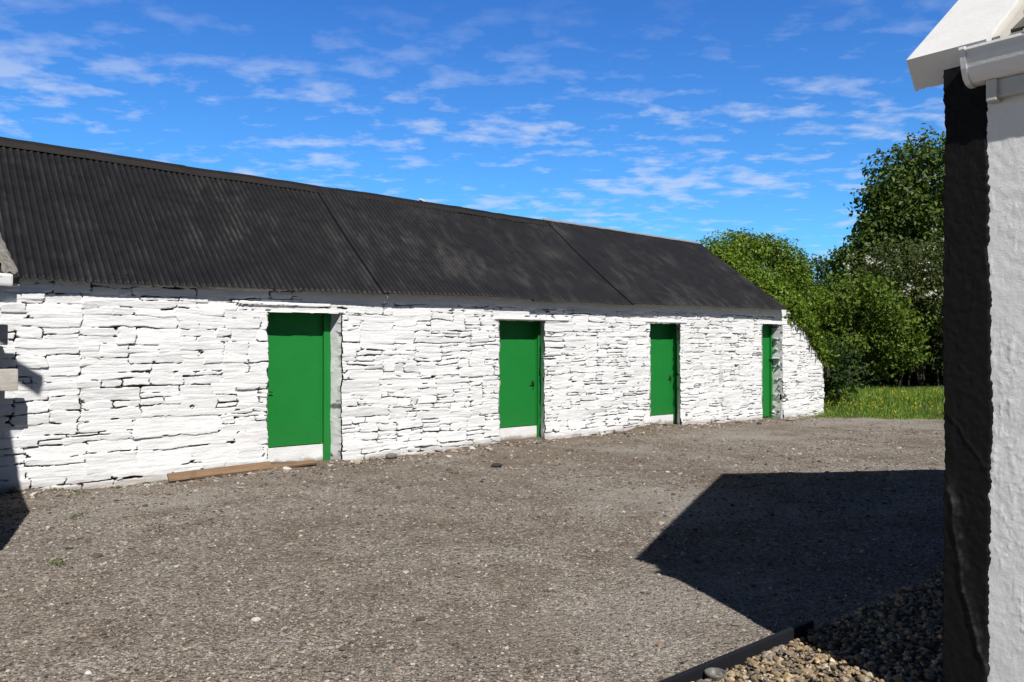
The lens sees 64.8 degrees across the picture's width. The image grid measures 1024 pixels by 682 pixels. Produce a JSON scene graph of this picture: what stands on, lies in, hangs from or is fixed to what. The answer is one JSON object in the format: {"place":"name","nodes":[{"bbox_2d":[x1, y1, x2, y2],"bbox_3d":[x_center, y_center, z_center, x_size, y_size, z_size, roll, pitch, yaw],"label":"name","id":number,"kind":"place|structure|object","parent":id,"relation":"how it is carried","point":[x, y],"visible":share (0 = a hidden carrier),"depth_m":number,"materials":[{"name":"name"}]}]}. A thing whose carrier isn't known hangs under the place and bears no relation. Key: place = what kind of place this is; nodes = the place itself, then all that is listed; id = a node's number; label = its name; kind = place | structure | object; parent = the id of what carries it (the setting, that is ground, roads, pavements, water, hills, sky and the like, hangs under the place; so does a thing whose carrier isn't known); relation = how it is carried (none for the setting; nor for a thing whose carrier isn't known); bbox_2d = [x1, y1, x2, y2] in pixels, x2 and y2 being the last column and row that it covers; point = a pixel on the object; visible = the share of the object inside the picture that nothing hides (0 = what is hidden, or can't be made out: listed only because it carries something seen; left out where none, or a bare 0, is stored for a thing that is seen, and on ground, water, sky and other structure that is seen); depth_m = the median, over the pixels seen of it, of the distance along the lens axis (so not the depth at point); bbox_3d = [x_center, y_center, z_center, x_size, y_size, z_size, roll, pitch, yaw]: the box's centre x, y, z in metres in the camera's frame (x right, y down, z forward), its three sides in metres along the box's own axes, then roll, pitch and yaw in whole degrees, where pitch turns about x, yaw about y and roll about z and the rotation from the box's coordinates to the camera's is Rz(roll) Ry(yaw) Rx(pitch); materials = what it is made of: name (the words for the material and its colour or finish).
{"place":"outdoors","nodes":[
{"label":"outdoors","id":0,"kind":"place"},
{"bbox_2d":[0,376,945,681],"bbox_3d":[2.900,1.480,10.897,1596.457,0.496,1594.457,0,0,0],"label":"yard ground","id":1,"kind":"structure","parent":0,"point":[784,434],"depth_m":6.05,"materials":[{"name":"grey gravel"}]},
{"bbox_2d":[0,324,17,390],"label":"timber gate","id":2,"kind":"structure","parent":1,"relation":"on","point":[8,379],"depth_m":8.18,"materials":[{"name":"white wood"}]},
{"bbox_2d":[167,459,316,482],"bbox_3d":[-3.254,1.568,9.873,1.841,0.125,0.115,0,0,-41],"label":"timber plank","id":3,"kind":"object","parent":1,"relation":"on","point":[208,472],"visible":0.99,"depth_m":9.72,"materials":[{"name":"brown wood"}]},
{"bbox_2d":[251,617,260,621],"bbox_3d":[-1.481,1.612,4.668,0.062,0.028,0.050,0,0,0],"label":"loose stone","id":4,"kind":"object","parent":1,"relation":"on","point":[255,619],"visible":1,"depth_m":4.65,"materials":[{"name":"white stone"}]},
{"bbox_2d":[386,453,396,458],"bbox_3d":[-1.676,1.599,11.200,0.160,0.092,0.108,0,0,0],"label":"loose stone","id":5,"kind":"object","parent":1,"relation":"on","point":[391,455],"visible":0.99,"depth_m":11.16,"materials":[{"name":"white stone"}]},
{"bbox_2d":[0,137,824,492],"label":"stone barn","id":6,"kind":"structure","parent":1,"relation":"on","point":[160,319],"depth_m":11.10,"materials":[{"name":"white stone"}]},
{"bbox_2d":[267,312,330,459],"bbox_3d":[-2.898,0.644,10.696,1.046,2.150,0.100,0,0,-38],"label":"door","id":7,"kind":"structure","parent":6,"relation":"in","point":[299,349],"depth_m":10.75,"materials":[{"name":"green paint"}]},
{"bbox_2d":[499,320,540,436],"bbox_3d":[0.037,0.649,12.978,1.041,2.061,0.110,0,0,-38],"label":"door","id":8,"kind":"structure","parent":6,"relation":"in","point":[520,345],"depth_m":13.06,"materials":[{"name":"green paint"}]},
{"bbox_2d":[650,323,676,423],"bbox_3d":[2.722,0.631,15.071,0.971,2.027,0.110,0,0,-38],"label":"door","id":9,"kind":"structure","parent":6,"relation":"in","point":[663,350],"depth_m":15.18,"materials":[{"name":"green paint"}]},
{"bbox_2d":[762,324,772,417],"bbox_3d":[5.292,0.655,17.066,0.766,2.129,0.110,0,0,-38],"label":"door","id":10,"kind":"structure","parent":6,"relation":"in","point":[767,341],"depth_m":17.20,"materials":[{"name":"green paint"}]},
{"bbox_2d":[10,414,823,508],"bbox_3d":[1.125,1.580,12.835,15.477,0.167,1.081,0,0,-38],"label":"wall foot rubble","id":11,"kind":"object","parent":1,"relation":"on","point":[489,448],"depth_m":11.38,"materials":[{"name":"stone"}]},
{"bbox_2d":[48,415,816,565],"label":"yard weeds","id":12,"kind":"object","parent":1,"relation":"on","point":[62,561],"visible":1,"depth_m":7.41,"materials":[{"name":"green plant"}]},
{"bbox_2d":[491,463,501,467],"bbox_3d":[-0.198,1.596,10.335,0.150,0.067,0.108,0,0,0],"label":"loose stone","id":13,"kind":"object","parent":1,"relation":"on","point":[495,465],"visible":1,"depth_m":10.30,"materials":[{"name":"grey stone"}]},
{"bbox_2d":[658,619,813,681],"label":"edging board","id":14,"kind":"object","parent":1,"relation":"on","point":[731,659],"visible":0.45,"depth_m":4.01,"materials":[{"name":"black wood"}]},
{"bbox_2d":[695,227,845,391],"bbox_3d":[5.785,-0.568,20.190,4.121,4.758,5.330,0,0,-38],"label":"leafy shrub","id":15,"kind":"object","parent":1,"relation":"on","point":[785,284],"visible":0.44,"depth_m":19.28,"materials":[{"name":"green plant"}]},
{"bbox_2d":[785,418,796,420],"bbox_3d":[5.717,1.610,16.518,0.237,0.067,0.176,0,0,0],"label":"loose stone","id":16,"kind":"object","parent":1,"relation":"on","point":[790,419],"visible":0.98,"depth_m":16.47,"materials":[{"name":"beige stone"}]},
{"bbox_2d":[796,251,836,293],"bbox_3d":[12.151,-1.038,33.007,4.204,5.413,2.772,0,0,0],"label":"sapling","id":17,"kind":"object","parent":1,"relation":"on","point":[820,267],"visible":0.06,"depth_m":32.75,"materials":[{"name":"green plant"}]},
{"bbox_2d":[692,568,944,681],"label":"ochre chippings","id":18,"kind":"object","parent":1,"relation":"on","point":[892,625],"visible":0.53,"depth_m":4.09,"materials":[{"name":"gravel"}]},
{"bbox_2d":[704,667,725,681],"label":"stone","id":19,"kind":"object","parent":18,"relation":"in","point":[713,670],"visible":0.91,"depth_m":3.78,"materials":[{"name":"stone"}]},
{"bbox_2d":[817,338,870,401],"bbox_3d":[7.780,0.770,19.213,1.383,1.774,1.634,0,0,0],"label":"shrub","id":20,"kind":"object","parent":1,"relation":"on","point":[837,376],"visible":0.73,"depth_m":19.03,"materials":[{"name":"green plant"}]},
{"bbox_2d":[811,268,936,387],"bbox_3d":[9.667,-0.149,21.823,3.951,3.611,2.802,0,0,-33],"label":"elder shrub","id":21,"kind":"object","parent":1,"relation":"on","point":[894,316],"visible":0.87,"depth_m":21.43,"materials":[{"name":"green plant"}]},
{"bbox_2d":[809,382,944,419],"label":"verge grass","id":22,"kind":"structure","parent":1,"relation":"on","point":[930,394],"depth_m":18.84,"materials":[{"name":"green plant"}]},
{"bbox_2d":[826,387,942,412],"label":"buttercups","id":23,"kind":"object","parent":22,"relation":"on","point":[893,404],"visible":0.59,"depth_m":18.50,"materials":[{"name":"green plant"}]},
{"bbox_2d":[811,303,943,387],"bbox_3d":[15.980,0.244,25.223,20.003,4.012,4.849,0,0,7],"label":"hedge","id":24,"kind":"object","parent":1,"relation":"on","point":[910,377],"visible":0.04,"depth_m":24.54,"materials":[{"name":"green plant"}]},
{"bbox_2d":[818,123,945,377],"bbox_3d":[14.856,-2.920,28.138,8.636,9.183,6.890,0,0,0],"label":"sycamore tree","id":25,"kind":"object","parent":1,"relation":"on","point":[897,205],"visible":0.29,"depth_m":26.72,"materials":[{"name":"green plant"}]},
{"bbox_2d":[833,228,944,385],"bbox_3d":[12.545,-0.895,23.915,5.423,5.120,4.116,0,0,0],"label":"hawthorn tree","id":26,"kind":"object","parent":1,"relation":"on","point":[927,287],"visible":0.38,"depth_m":23.15,"materials":[{"name":"green plant"}]},
{"bbox_2d":[906,0,1023,681],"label":"white house","id":27,"kind":"structure","parent":1,"relation":"on","point":[969,54],"depth_m":3.25,"materials":[{"name":"paint"}]},
{"bbox_2d":[0,0,957,280],"label":"sky","id":28,"kind":"structure","parent":0,"point":[689,120],"materials":[{"name":"blue"}]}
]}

